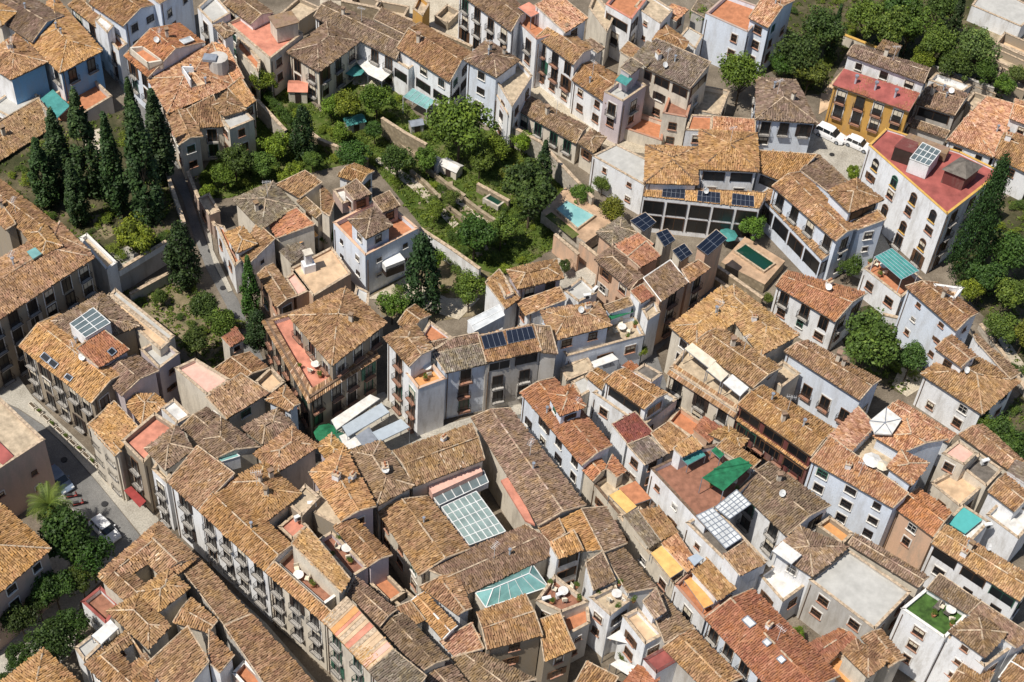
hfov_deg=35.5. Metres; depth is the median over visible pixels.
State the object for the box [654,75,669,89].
window
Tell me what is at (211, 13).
townhouse
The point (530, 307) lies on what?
house
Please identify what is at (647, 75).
window
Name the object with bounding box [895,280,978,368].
house
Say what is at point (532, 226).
shrub
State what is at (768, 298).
tree
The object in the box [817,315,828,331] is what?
window
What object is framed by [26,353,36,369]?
window
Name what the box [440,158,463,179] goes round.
garden shed
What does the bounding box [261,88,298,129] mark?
hedge
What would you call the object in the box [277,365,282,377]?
window
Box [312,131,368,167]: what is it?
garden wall
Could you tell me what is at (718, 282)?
garden wall
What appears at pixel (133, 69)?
window
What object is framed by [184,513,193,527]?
window
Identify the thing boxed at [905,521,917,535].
window
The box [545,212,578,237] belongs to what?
lawn
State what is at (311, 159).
tree
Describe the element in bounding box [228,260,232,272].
window
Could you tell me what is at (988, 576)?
house
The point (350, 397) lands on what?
window
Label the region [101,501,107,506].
manhole cover
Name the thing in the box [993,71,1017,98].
tree
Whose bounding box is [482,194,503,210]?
pond
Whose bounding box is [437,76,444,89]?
window
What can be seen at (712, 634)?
window
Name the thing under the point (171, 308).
undergrowth
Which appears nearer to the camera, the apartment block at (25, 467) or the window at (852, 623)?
the window at (852, 623)
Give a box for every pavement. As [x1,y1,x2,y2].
[0,377,158,534]
[195,202,232,292]
[228,589,316,681]
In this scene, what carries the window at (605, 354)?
in the house at (621, 347)
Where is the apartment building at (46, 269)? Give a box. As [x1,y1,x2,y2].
[0,179,97,387]
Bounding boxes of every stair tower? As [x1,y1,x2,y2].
[630,212,655,239]
[655,229,675,267]
[672,243,692,271]
[695,229,726,296]
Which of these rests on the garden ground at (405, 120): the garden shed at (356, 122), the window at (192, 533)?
the garden shed at (356, 122)
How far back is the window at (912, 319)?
199.31 m
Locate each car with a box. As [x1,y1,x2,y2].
[51,464,74,494]
[88,513,120,543]
[814,121,845,144]
[844,133,868,153]
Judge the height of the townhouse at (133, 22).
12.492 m
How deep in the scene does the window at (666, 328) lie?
200.75 m
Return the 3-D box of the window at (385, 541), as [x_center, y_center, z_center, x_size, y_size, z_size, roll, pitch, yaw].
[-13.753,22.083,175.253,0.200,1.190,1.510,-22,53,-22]
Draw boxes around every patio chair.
[294,563,299,570]
[335,541,340,549]
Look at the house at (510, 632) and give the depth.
162.80 m
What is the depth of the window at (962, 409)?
191.58 m
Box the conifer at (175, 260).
[161,220,203,293]
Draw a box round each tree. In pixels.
[0,601,42,637]
[0,672,10,679]
[4,641,30,671]
[22,616,77,662]
[24,593,52,621]
[25,480,72,527]
[27,136,61,209]
[30,569,77,612]
[37,504,97,565]
[37,507,67,521]
[42,106,73,198]
[54,607,89,643]
[63,157,91,227]
[64,564,98,597]
[66,86,104,200]
[67,535,115,582]
[97,111,130,217]
[112,211,156,254]
[122,76,144,169]
[122,100,165,227]
[144,88,176,186]
[152,288,167,306]
[155,132,176,175]
[180,324,209,358]
[184,288,220,330]
[198,183,215,195]
[202,306,236,339]
[209,163,234,191]
[215,142,253,180]
[238,254,260,320]
[247,150,279,180]
[248,68,278,102]
[256,129,291,161]
[276,162,301,181]
[302,151,323,173]
[317,227,333,243]
[319,94,339,121]
[332,120,350,142]
[334,88,361,116]
[335,139,373,166]
[358,81,396,120]
[363,120,383,145]
[375,291,410,324]
[379,143,416,177]
[415,145,441,174]
[423,94,499,163]
[424,198,443,222]
[433,249,446,267]
[441,189,460,206]
[450,267,486,312]
[455,211,498,261]
[465,147,496,178]
[478,133,510,163]
[486,211,523,250]
[498,164,513,180]
[500,154,557,228]
[508,130,534,154]
[531,139,552,184]
[559,259,570,275]
[569,183,594,203]
[592,175,610,194]
[597,193,625,219]
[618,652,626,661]
[639,344,647,355]
[689,4,707,20]
[717,50,768,105]
[738,214,765,240]
[763,292,773,307]
[768,52,793,77]
[771,29,823,78]
[791,55,828,95]
[793,625,806,637]
[801,4,847,55]
[823,3,843,59]
[836,253,864,284]
[843,306,901,368]
[844,0,884,39]
[846,165,861,179]
[861,5,911,42]
[884,0,923,19]
[892,0,941,55]
[896,339,928,381]
[910,44,935,67]
[918,22,958,56]
[921,0,957,26]
[937,46,975,81]
[938,0,965,56]
[956,25,1002,76]
[956,278,985,302]
[964,261,1008,303]
[974,56,999,84]
[977,411,994,427]
[979,228,1023,270]
[982,310,1023,343]
[985,410,1023,454]
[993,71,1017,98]
[994,272,1023,312]
[1008,64,1023,82]
[1012,363,1021,372]
[1013,319,1023,353]
[1017,436,1023,459]
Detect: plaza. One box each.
[348,0,458,32]
[806,131,865,180]
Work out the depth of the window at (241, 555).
166.98 m
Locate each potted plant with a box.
[309,579,315,587]
[316,369,321,377]
[347,557,352,564]
[422,373,427,380]
[549,597,555,604]
[574,581,579,588]
[576,593,581,602]
[617,578,622,586]
[630,595,636,602]
[632,319,637,327]
[931,609,937,617]
[949,618,955,626]
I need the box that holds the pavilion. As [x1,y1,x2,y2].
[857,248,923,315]
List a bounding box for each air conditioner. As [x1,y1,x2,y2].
[294,514,300,521]
[541,595,550,602]
[555,590,564,598]
[583,293,590,298]
[591,285,598,292]
[980,457,989,465]
[984,522,992,528]
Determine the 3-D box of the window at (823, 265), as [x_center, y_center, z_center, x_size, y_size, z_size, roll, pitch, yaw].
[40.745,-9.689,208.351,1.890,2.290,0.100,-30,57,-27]
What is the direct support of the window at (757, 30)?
in the townhouse at (757, 31)
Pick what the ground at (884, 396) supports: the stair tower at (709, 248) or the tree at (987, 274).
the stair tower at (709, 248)
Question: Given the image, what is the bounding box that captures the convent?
[377,407,586,623]
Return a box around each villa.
[585,367,677,438]
[640,127,817,241]
[762,153,885,280]
[859,127,993,273]
[913,329,1020,433]
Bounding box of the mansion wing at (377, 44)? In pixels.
[313,0,403,89]
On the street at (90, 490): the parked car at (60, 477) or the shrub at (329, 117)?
the parked car at (60, 477)
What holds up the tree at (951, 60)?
on the ground at (884, 396)
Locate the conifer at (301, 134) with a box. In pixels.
[287,104,317,164]
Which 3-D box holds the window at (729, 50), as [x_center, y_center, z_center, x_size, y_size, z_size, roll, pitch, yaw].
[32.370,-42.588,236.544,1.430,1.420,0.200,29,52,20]
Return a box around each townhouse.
[0,0,105,104]
[0,2,16,42]
[18,291,139,437]
[86,400,137,500]
[88,0,195,49]
[121,412,173,512]
[123,22,204,108]
[144,423,193,476]
[151,445,234,561]
[197,0,230,45]
[199,485,291,621]
[265,546,335,669]
[322,596,393,681]
[368,648,426,681]
[383,320,452,435]
[433,342,487,419]
[458,0,525,56]
[464,38,519,126]
[467,304,557,411]
[494,61,532,147]
[517,0,588,87]
[536,23,604,108]
[570,59,618,131]
[599,57,646,143]
[604,0,646,61]
[616,505,703,601]
[624,38,710,146]
[634,0,673,47]
[642,259,710,344]
[646,434,761,538]
[670,557,736,635]
[699,0,794,71]
[735,384,835,484]
[825,68,919,143]
[889,573,1023,681]
[926,439,1003,513]
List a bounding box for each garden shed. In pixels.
[287,80,307,103]
[343,113,365,132]
[408,118,423,133]
[431,156,441,172]
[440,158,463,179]
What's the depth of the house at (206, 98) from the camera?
217.04 m
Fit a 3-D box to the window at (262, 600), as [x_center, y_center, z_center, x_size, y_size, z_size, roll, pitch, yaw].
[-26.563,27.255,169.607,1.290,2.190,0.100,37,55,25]
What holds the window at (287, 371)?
in the apartment block at (338, 334)
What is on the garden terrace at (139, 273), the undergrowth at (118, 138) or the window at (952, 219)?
the undergrowth at (118, 138)
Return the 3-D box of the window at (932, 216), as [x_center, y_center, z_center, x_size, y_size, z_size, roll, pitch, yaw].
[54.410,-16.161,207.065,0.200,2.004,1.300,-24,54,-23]
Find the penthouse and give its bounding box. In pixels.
[845,43,930,97]
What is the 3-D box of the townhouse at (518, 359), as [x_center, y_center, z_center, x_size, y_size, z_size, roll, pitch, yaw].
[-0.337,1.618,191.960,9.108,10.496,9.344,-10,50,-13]
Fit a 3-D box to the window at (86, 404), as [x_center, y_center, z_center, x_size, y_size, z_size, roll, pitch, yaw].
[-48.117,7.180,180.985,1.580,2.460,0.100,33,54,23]
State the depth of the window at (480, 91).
224.26 m
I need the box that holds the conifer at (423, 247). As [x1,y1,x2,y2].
[400,231,441,317]
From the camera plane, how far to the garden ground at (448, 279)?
205.19 m
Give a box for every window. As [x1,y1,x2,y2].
[0,338,6,352]
[0,353,9,369]
[0,489,5,499]
[1,369,12,384]
[5,581,17,597]
[8,310,19,328]
[8,595,21,609]
[10,326,24,343]
[14,345,23,358]
[18,359,26,373]
[25,297,38,316]
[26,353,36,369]
[27,313,42,331]
[29,369,39,383]
[31,469,38,477]
[31,560,42,574]
[33,384,43,398]
[37,362,51,381]
[42,286,55,306]
[42,376,53,395]
[46,301,58,316]
[46,391,56,408]
[53,68,60,83]
[53,375,63,390]
[57,392,67,405]
[60,275,72,294]
[61,407,70,419]
[65,290,76,307]
[68,67,77,82]
[68,386,78,402]
[72,412,86,432]
[73,404,81,417]
[75,12,82,25]
[77,263,89,281]
[81,280,93,296]
[81,397,92,413]
[86,415,92,422]
[87,57,96,73]
[89,23,95,38]
[93,618,98,627]
[98,392,110,410]
[112,50,116,63]
[128,61,138,79]
[130,21,138,34]
[130,456,139,474]
[132,79,138,92]
[134,476,142,488]
[141,73,147,87]
[143,86,147,99]
[146,14,154,24]
[156,478,166,498]
[158,497,168,512]
[161,512,170,525]
[167,6,172,19]
[167,381,176,391]
[169,367,175,375]
[178,493,192,514]
[179,153,182,166]
[182,520,196,542]
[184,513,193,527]
[186,143,196,154]
[189,159,198,169]
[202,210,205,221]
[203,19,209,37]
[205,518,215,534]
[206,128,218,141]
[207,144,219,155]
[208,535,216,549]
[209,549,218,562]
[217,90,226,99]
[218,33,223,44]
[219,238,222,251]
[222,535,232,550]
[223,127,228,139]
[223,549,232,563]
[226,564,235,578]
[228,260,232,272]
[229,9,235,19]
[231,246,236,257]
[233,34,236,43]
[233,343,240,353]
[237,548,247,565]
[238,128,245,138]
[239,140,249,149]
[240,565,248,578]
[240,577,250,592]
[241,407,251,419]
[246,104,253,114]
[251,85,256,98]
[254,564,263,579]
[256,580,265,593]
[257,593,265,607]
[259,258,264,265]
[262,284,266,296]
[263,298,268,311]
[267,333,273,350]
[272,301,277,313]
[273,581,282,596]
[275,55,282,68]
[275,347,280,363]
[275,597,284,610]
[275,610,284,622]
[276,70,283,82]
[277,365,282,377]
[282,302,292,313]
[284,362,289,379]
[289,594,304,615]
[292,612,301,625]
[293,378,298,395]
[294,58,300,73]
[294,71,301,80]
[294,626,303,639]
[295,325,302,343]
[302,394,306,409]
[304,412,308,425]
[308,67,316,84]
[308,340,315,358]
[309,83,316,97]
[309,612,320,630]
[311,628,322,644]
[313,396,322,411]
[313,643,321,656]
[314,412,323,426]
[320,66,330,84]
[322,83,329,98]
[322,356,329,373]
[331,382,341,401]
[331,660,343,678]
[332,400,341,412]
[332,633,340,650]
[333,650,341,662]
[334,57,341,73]
[336,72,342,86]
[336,357,345,376]
[346,196,352,209]
[346,390,356,405]
[347,63,354,77]
[347,373,357,390]
[348,47,354,63]
[353,343,362,361]
[353,656,362,673]
[354,253,359,262]
[355,674,363,681]
[356,198,366,210]
[356,231,362,243]
[356,515,365,524]
[362,361,375,380]
[364,179,371,189]
[364,379,372,391]
[370,330,379,349]
[371,48,377,62]
[374,232,382,244]
[375,270,382,278]
[376,255,382,263]
[382,521,388,534]
[383,535,389,550]
[385,56,391,70]
[385,73,393,86]
[386,210,394,220]
[394,68,406,83]
[394,398,401,413]
[395,353,402,371]
[395,370,402,386]
[395,384,401,399]
[396,554,403,571]
[397,545,403,556]
[402,243,408,249]
[408,417,413,430]
[409,383,415,405]
[409,404,414,418]
[409,563,416,577]
[410,575,417,592]
[416,77,429,94]
[419,65,427,78]
[433,89,446,100]
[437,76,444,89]
[451,87,459,100]
[453,77,457,88]
[458,385,468,397]
[458,399,468,411]
[459,27,469,42]
[459,368,471,381]
[461,14,468,29]
[461,77,466,91]
[462,0,467,13]
[462,64,466,76]
[472,37,479,48]
[474,7,480,22]
[474,23,481,37]
[476,86,484,96]
[477,69,485,81]
[486,32,492,41]
[487,16,494,31]
[488,358,510,371]
[491,390,503,401]
[492,374,502,388]
[497,123,501,135]
[498,110,502,122]
[500,26,507,41]
[502,656,518,665]
[508,642,520,652]
[514,105,518,116]
[515,353,537,366]
[516,384,528,395]
[518,309,524,322]
[519,369,529,382]
[520,113,528,129]
[523,53,530,65]
[523,286,535,297]
[524,416,531,431]
[525,37,530,52]
[525,88,528,100]
[533,121,542,137]
[538,417,549,434]
[539,74,544,83]
[539,434,545,447]
[539,609,549,618]
[541,60,547,74]
[542,44,546,59]
[545,282,555,290]
[547,666,566,679]
[548,81,555,92]
[549,131,557,146]
[550,67,557,82]
[551,51,558,66]
[553,451,561,466]
[553,655,563,665]
[554,437,561,451]
[557,566,576,578]
[558,552,578,567]
[560,74,570,91]
[560,90,567,101]
[560,337,572,348]
[562,139,570,153]
[564,60,570,76]
[564,413,576,420]
[569,469,576,483]
[570,456,577,470]
[571,28,577,34]
[573,634,581,643]
[575,103,582,113]
[576,87,583,97]
[580,148,591,161]
[587,331,597,341]
[590,625,598,637]
[591,113,598,124]
[592,610,603,624]
[593,99,599,109]
[595,496,603,505]
[597,281,607,295]
[597,352,613,358]
[598,405,608,419]
[599,266,611,282]
[601,166,606,173]
[605,117,613,128]
[606,13,627,32]
[606,100,616,117]
[608,386,640,414]
[609,624,620,640]
[610,30,619,46]
[611,610,626,626]
[617,282,626,296]
[622,646,632,662]
[624,194,630,202]
[624,343,636,355]
[624,629,636,649]
[627,115,633,125]
[628,97,637,114]
[629,456,637,470]
[630,17,637,32]
[630,32,634,43]
[637,553,645,567]
[642,19,647,26]
[642,200,663,214]
[644,70,651,81]
[646,399,662,417]
[646,460,657,472]
[646,643,659,656]
[650,215,661,228]
[651,107,659,116]
[652,90,665,102]
[653,484,659,493]
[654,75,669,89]
[657,575,666,592]
[662,217,684,230]
[662,323,670,334]
[664,136,673,144]
[664,308,673,321]
[665,202,687,216]
[667,122,676,130]
[667,292,676,306]
[668,515,676,527]
[670,501,677,511]
[671,83,687,98]
[671,379,682,395]
[675,17,681,28]
[675,398,681,407]
[678,337,688,349]
[682,603,692,622]
[685,219,707,232]
[688,205,710,219]
[688,291,698,306]
[690,73,706,97]
[690,134,697,143]
[691,275,701,291]
[691,408,702,418]
[692,392,708,412]
[693,95,697,105]
[693,541,700,551]
[702,171,724,180]
[707,626,719,645]
[708,222,730,233]
[711,207,733,221]
[715,407,728,424]
[722,642,734,661]
[726,47,735,55]
[729,32,737,43]
[729,173,752,182]
[732,224,752,238]
[733,187,744,190]
[734,210,756,222]
[736,423,755,443]
[738,659,750,679]
[739,409,759,429]
[740,514,750,531]
[744,504,754,516]
[745,445,751,453]
[749,53,755,64]
[750,38,759,50]
[750,450,765,466]
[752,24,761,35]
[753,435,766,454]
[756,454,767,464]
[757,201,765,218]
[758,121,771,133]
[758,136,768,145]
[758,175,775,188]
[758,440,779,460]
[760,589,772,605]
[762,206,773,226]
[762,425,783,446]
[763,537,775,555]
[764,51,769,62]
[766,521,779,540]
[767,37,772,48]
[770,23,775,34]
[772,216,788,241]
[775,193,784,210]
[775,307,785,318]
[778,123,789,135]
[778,291,789,306]
[779,24,784,36]
[782,456,803,477]
[785,562,798,576]
[786,442,807,463]
[787,232,803,258]
[787,597,796,609]
[789,205,798,221]
[794,318,803,329]
[795,124,812,136]
[798,303,810,319]
[800,383,812,398]
[802,248,819,274]
[804,218,815,236]
[807,513,822,528]
[809,605,822,620]
[811,481,824,495]
[812,329,824,342]
[815,466,829,481]
[816,592,830,609]
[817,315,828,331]
[818,260,827,275]
[818,393,831,411]
[821,233,832,252]
[831,104,844,119]
[832,333,839,342]
[834,88,847,103]
[834,511,847,524]
[835,314,845,331]
[837,235,849,252]
[837,407,849,420]
[838,497,853,511]
[843,484,857,497]
[846,616,861,632]
[849,204,875,221]
[849,300,861,318]
[850,110,862,124]
[854,61,863,71]
[854,96,864,110]
[860,246,868,252]
[860,527,872,540]
[862,230,873,240]
[863,280,873,292]
[865,170,875,183]
[866,514,879,526]
[867,116,880,131]
[870,158,878,172]
[870,501,881,512]
[871,101,884,115]
[878,69,888,81]
[881,204,887,217]
[882,295,892,308]
[885,187,894,201]
[888,175,897,189]
[888,618,896,629]
[889,124,898,130]
[890,108,903,123]
[893,232,903,249]
[894,602,904,616]
[897,221,906,235]
[900,534,911,548]
[902,78,915,90]
[902,651,912,665]
[903,205,911,217]
[903,327,910,336]
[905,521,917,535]
[905,638,919,653]
[906,103,915,122]
[907,192,916,206]
[909,316,915,323]
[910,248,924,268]
[910,624,926,640]
[914,301,920,309]
[916,107,949,124]
[917,238,925,252]
[923,224,932,236]
[924,399,935,411]
[927,209,936,224]
[927,350,933,358]
[930,564,946,575]
[931,547,956,569]
[932,256,940,268]
[932,335,939,343]
[936,240,948,255]
[937,321,943,329]
[941,460,955,474]
[942,227,952,240]
[942,358,952,367]
[946,670,953,677]
[948,210,957,225]
[950,415,963,429]
[952,144,963,151]
[952,657,962,666]
[953,101,966,123]
[956,403,967,415]
[959,566,985,588]
[959,643,969,654]
[960,213,968,226]
[963,586,972,594]
[966,196,975,211]
[966,498,973,507]
[974,153,983,160]
[986,661,997,671]
[988,585,1015,607]
[990,603,1001,611]
[993,405,1001,417]
[999,394,1007,403]
[1008,168,1014,178]
[1012,602,1021,617]
[1015,125,1023,135]
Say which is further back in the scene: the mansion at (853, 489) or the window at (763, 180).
the window at (763, 180)
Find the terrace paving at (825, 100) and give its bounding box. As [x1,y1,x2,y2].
[819,68,844,113]
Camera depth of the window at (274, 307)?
196.73 m
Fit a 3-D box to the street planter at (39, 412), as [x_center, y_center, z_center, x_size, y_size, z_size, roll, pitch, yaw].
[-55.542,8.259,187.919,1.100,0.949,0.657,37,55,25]
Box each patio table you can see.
[293,570,303,578]
[311,360,318,367]
[341,543,350,551]
[423,363,430,369]
[558,586,567,594]
[612,589,621,597]
[618,323,625,330]
[946,605,955,613]
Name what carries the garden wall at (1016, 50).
on the garden ground at (996, 37)
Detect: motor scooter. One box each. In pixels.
[66,490,80,498]
[72,497,86,506]
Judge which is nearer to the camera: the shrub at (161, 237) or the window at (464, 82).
the shrub at (161, 237)
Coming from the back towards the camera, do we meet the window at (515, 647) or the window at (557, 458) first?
the window at (557, 458)
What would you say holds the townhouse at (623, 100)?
on the ground at (884, 396)
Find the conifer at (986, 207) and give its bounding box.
[944,151,1011,285]
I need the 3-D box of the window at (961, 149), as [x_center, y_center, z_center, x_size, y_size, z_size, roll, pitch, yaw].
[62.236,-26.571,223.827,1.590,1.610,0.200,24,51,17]
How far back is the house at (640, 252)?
201.77 m
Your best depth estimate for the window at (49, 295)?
188.43 m
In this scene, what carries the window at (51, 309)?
in the apartment building at (46, 269)
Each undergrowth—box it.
[0,113,178,267]
[123,284,246,367]
[194,80,594,274]
[770,0,1002,97]
[845,306,922,393]
[953,199,1023,432]
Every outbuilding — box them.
[0,94,39,118]
[160,398,190,433]
[198,192,220,234]
[221,326,244,359]
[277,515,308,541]
[279,242,307,276]
[519,96,588,163]
[577,128,606,173]
[642,648,676,681]
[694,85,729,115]
[876,39,901,56]
[907,118,949,144]
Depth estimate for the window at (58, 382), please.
182.95 m
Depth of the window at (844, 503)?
180.02 m
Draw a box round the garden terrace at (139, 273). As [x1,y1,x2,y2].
[0,110,179,292]
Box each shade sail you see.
[356,58,389,80]
[601,630,626,662]
[608,658,634,674]
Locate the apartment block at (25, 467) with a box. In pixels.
[0,397,54,515]
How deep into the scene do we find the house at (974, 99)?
233.78 m
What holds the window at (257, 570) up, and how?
in the townhouse at (246, 545)
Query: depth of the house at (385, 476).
173.83 m
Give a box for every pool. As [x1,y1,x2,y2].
[554,199,595,230]
[733,243,775,273]
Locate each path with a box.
[85,128,99,152]
[92,213,113,239]
[375,157,458,227]
[442,191,488,222]
[998,337,1023,381]
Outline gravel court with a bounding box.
[110,246,138,266]
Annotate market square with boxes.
[314,392,521,453]
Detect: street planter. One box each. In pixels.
[28,402,36,410]
[35,408,43,416]
[41,414,49,423]
[48,420,56,429]
[55,426,63,435]
[61,432,69,441]
[68,439,76,447]
[75,445,83,453]
[81,451,90,460]
[88,457,96,466]
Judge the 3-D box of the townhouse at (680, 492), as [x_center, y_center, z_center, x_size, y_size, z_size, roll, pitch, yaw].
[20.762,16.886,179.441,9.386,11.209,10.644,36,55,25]
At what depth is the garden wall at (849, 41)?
243.41 m
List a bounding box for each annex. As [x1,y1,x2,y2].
[79,233,121,294]
[354,285,369,305]
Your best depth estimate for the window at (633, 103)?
223.38 m
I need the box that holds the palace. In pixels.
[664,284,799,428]
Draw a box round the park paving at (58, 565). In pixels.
[0,493,113,673]
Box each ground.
[8,0,1023,681]
[126,285,233,367]
[198,81,561,273]
[373,255,490,321]
[768,0,1001,98]
[842,305,924,393]
[952,196,1023,455]
[985,30,1023,101]
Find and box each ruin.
[350,0,409,16]
[434,3,458,29]
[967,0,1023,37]
[992,31,1023,99]
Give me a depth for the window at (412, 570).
170.15 m
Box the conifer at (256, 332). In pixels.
[243,309,266,352]
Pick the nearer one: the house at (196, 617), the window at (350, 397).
the house at (196, 617)
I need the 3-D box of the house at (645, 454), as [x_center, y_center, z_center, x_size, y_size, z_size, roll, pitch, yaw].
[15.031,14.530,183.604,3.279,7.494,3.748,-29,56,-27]
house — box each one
[0,97,45,161]
[74,619,158,681]
[76,329,129,368]
[81,586,116,641]
[97,521,198,603]
[106,594,170,659]
[107,287,175,356]
[110,354,166,425]
[137,568,189,640]
[139,344,180,402]
[147,41,256,178]
[149,625,234,681]
[172,596,217,664]
[174,358,269,435]
[180,406,259,475]
[183,557,250,646]
[213,21,235,57]
[213,351,285,412]
[214,223,242,293]
[223,0,272,29]
[224,224,318,292]
[224,613,312,681]
[226,461,301,530]
[227,10,303,101]
[232,170,334,250]
[232,659,257,681]
[241,407,296,463]
[253,425,319,490]
[257,246,351,317]
[264,384,300,429]
[270,207,315,265]
[281,0,318,34]
[288,483,340,537]
[291,525,350,605]
[308,432,376,534]
[319,518,392,597]
[332,178,401,222]
[332,202,418,293]
[337,162,374,213]
[346,576,397,633]
[349,439,414,541]
[368,575,414,614]
[373,7,472,51]
[376,612,449,674]
[393,22,470,125]
[395,600,425,630]
[397,304,431,331]
[411,591,484,666]
[412,0,429,25]
[419,573,471,630]
[425,651,536,681]
[429,332,478,352]
[472,565,588,630]
[476,593,542,676]
[484,269,520,330]
[506,258,564,325]
[516,276,597,325]
[519,377,612,496]
[535,611,575,681]
[538,516,565,540]
[540,301,612,380]
[546,529,583,588]
[560,506,627,592]
[561,296,644,373]
[563,607,590,662]
[575,660,659,681]
[581,453,626,506]
[582,546,656,611]
[585,0,613,65]
[586,585,630,656]
[589,144,644,214]
[590,466,655,520]
[594,215,643,303]
[606,411,652,465]
[614,232,660,283]
[614,588,666,665]
[617,41,639,74]
[621,360,663,386]
[624,435,667,491]
[629,283,660,362]
[650,420,688,462]
[652,24,688,49]
[655,587,695,648]
[662,628,742,681]
[668,405,722,445]
[669,3,688,33]
[681,26,702,55]
[682,489,767,595]
[683,114,755,146]
[689,0,714,33]
[703,588,856,681]
[708,424,760,473]
[734,461,830,566]
[750,76,818,152]
[756,525,849,619]
[761,355,800,400]
[771,270,867,350]
[784,339,881,427]
[829,628,905,681]
[848,532,929,604]
[883,486,952,569]
[887,399,956,466]
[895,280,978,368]
[912,83,970,141]
[921,523,1023,620]
[927,72,972,93]
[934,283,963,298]
[946,95,1012,164]
[946,504,1023,561]
[948,663,994,681]
[958,423,1023,475]
[961,91,985,119]
[979,460,1023,519]
[991,98,1023,199]
[998,651,1023,681]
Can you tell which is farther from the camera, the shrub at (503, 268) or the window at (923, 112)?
the window at (923, 112)
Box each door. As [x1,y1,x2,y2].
[295,93,300,103]
[354,124,359,132]
[415,126,419,133]
[445,169,450,176]
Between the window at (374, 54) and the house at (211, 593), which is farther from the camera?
the window at (374, 54)
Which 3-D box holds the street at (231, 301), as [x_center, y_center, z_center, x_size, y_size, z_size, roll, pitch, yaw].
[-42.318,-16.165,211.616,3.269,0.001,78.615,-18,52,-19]
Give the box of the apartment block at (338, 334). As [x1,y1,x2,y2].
[261,286,386,438]
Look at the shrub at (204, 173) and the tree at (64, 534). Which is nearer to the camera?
the tree at (64, 534)
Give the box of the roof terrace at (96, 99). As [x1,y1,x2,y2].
[40,80,114,122]
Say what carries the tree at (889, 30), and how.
on the ground at (884, 396)
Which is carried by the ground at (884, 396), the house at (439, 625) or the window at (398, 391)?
the house at (439, 625)
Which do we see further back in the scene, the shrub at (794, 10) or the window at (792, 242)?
the shrub at (794, 10)
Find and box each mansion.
[0,503,58,649]
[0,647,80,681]
[286,21,360,104]
[804,405,948,547]
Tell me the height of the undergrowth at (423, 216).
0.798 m
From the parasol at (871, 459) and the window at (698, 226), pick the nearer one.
the parasol at (871, 459)
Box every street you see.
[9,405,139,556]
[118,80,304,430]
[320,0,644,153]
[642,286,716,389]
[842,167,890,278]
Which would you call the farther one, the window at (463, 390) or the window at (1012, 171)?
the window at (1012, 171)
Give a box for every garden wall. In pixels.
[118,240,166,275]
[129,271,169,300]
[165,173,185,223]
[186,171,216,238]
[256,99,286,144]
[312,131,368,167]
[341,0,472,50]
[381,117,427,151]
[397,142,417,160]
[409,169,441,200]
[418,226,480,277]
[427,168,465,199]
[446,204,466,222]
[463,197,495,221]
[476,182,509,207]
[511,126,593,204]
[552,233,579,271]
[578,241,597,273]
[713,276,728,288]
[716,265,763,303]
[841,34,876,49]
[882,313,897,324]
[926,62,994,95]
[975,86,996,96]
[977,323,1023,396]
[992,40,1023,54]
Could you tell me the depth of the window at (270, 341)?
190.88 m
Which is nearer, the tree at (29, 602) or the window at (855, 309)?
the tree at (29, 602)
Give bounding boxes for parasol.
[314,423,338,440]
[335,432,343,442]
[346,63,363,80]
[720,228,736,246]
[863,452,880,467]
[877,460,887,470]
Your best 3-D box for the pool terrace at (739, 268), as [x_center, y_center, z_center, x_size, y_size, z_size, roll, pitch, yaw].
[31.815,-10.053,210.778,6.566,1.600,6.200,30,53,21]
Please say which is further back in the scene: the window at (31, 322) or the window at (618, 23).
the window at (618, 23)
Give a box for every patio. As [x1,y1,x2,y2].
[352,74,384,85]
[369,277,479,319]
[557,258,595,288]
[892,368,922,396]
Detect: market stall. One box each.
[331,394,379,432]
[339,433,360,448]
[342,403,389,439]
[355,427,376,444]
[372,419,409,443]
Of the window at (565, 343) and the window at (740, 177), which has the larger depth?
the window at (740, 177)
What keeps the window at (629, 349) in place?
in the house at (621, 347)
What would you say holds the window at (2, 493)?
in the apartment block at (25, 467)
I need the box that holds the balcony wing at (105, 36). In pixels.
[67,0,129,83]
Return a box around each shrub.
[6,171,15,178]
[19,165,28,172]
[19,172,28,186]
[48,211,56,219]
[94,221,101,227]
[96,211,111,223]
[105,242,118,253]
[114,248,126,260]
[117,130,125,136]
[118,136,126,145]
[122,202,129,210]
[132,297,143,303]
[152,230,167,242]
[173,311,183,319]
[185,319,195,327]
[199,170,207,177]
[233,319,246,328]
[234,177,250,187]
[287,149,300,158]
[288,100,296,109]
[291,107,297,118]
[291,159,302,168]
[317,124,327,133]
[325,113,338,120]
[325,139,336,151]
[326,127,332,135]
[330,152,339,161]
[368,155,376,165]
[383,111,394,118]
[389,175,402,187]
[391,283,407,294]
[395,94,403,101]
[413,132,422,137]
[421,130,431,139]
[424,194,438,201]
[425,181,438,188]
[437,182,446,192]
[440,287,449,294]
[446,230,458,240]
[448,261,461,273]
[459,246,471,255]
[489,241,502,245]
[490,179,498,185]
[498,262,510,273]
[507,242,519,253]
[512,210,527,221]
[515,156,523,163]
[515,256,526,263]
[530,222,535,229]
[536,223,549,236]
[791,6,798,13]
[821,58,833,67]
[823,53,837,63]
[832,0,844,4]
[842,22,855,28]
[848,28,859,36]
[866,368,874,374]
[885,360,901,371]
[905,368,919,377]
[994,220,1005,229]
[1008,202,1018,209]
[1008,403,1022,416]
[1014,198,1023,207]
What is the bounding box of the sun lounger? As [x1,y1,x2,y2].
[932,600,944,610]
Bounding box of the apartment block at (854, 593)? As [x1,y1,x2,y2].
[796,549,911,642]
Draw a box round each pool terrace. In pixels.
[540,188,612,248]
[720,237,784,292]
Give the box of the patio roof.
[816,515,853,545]

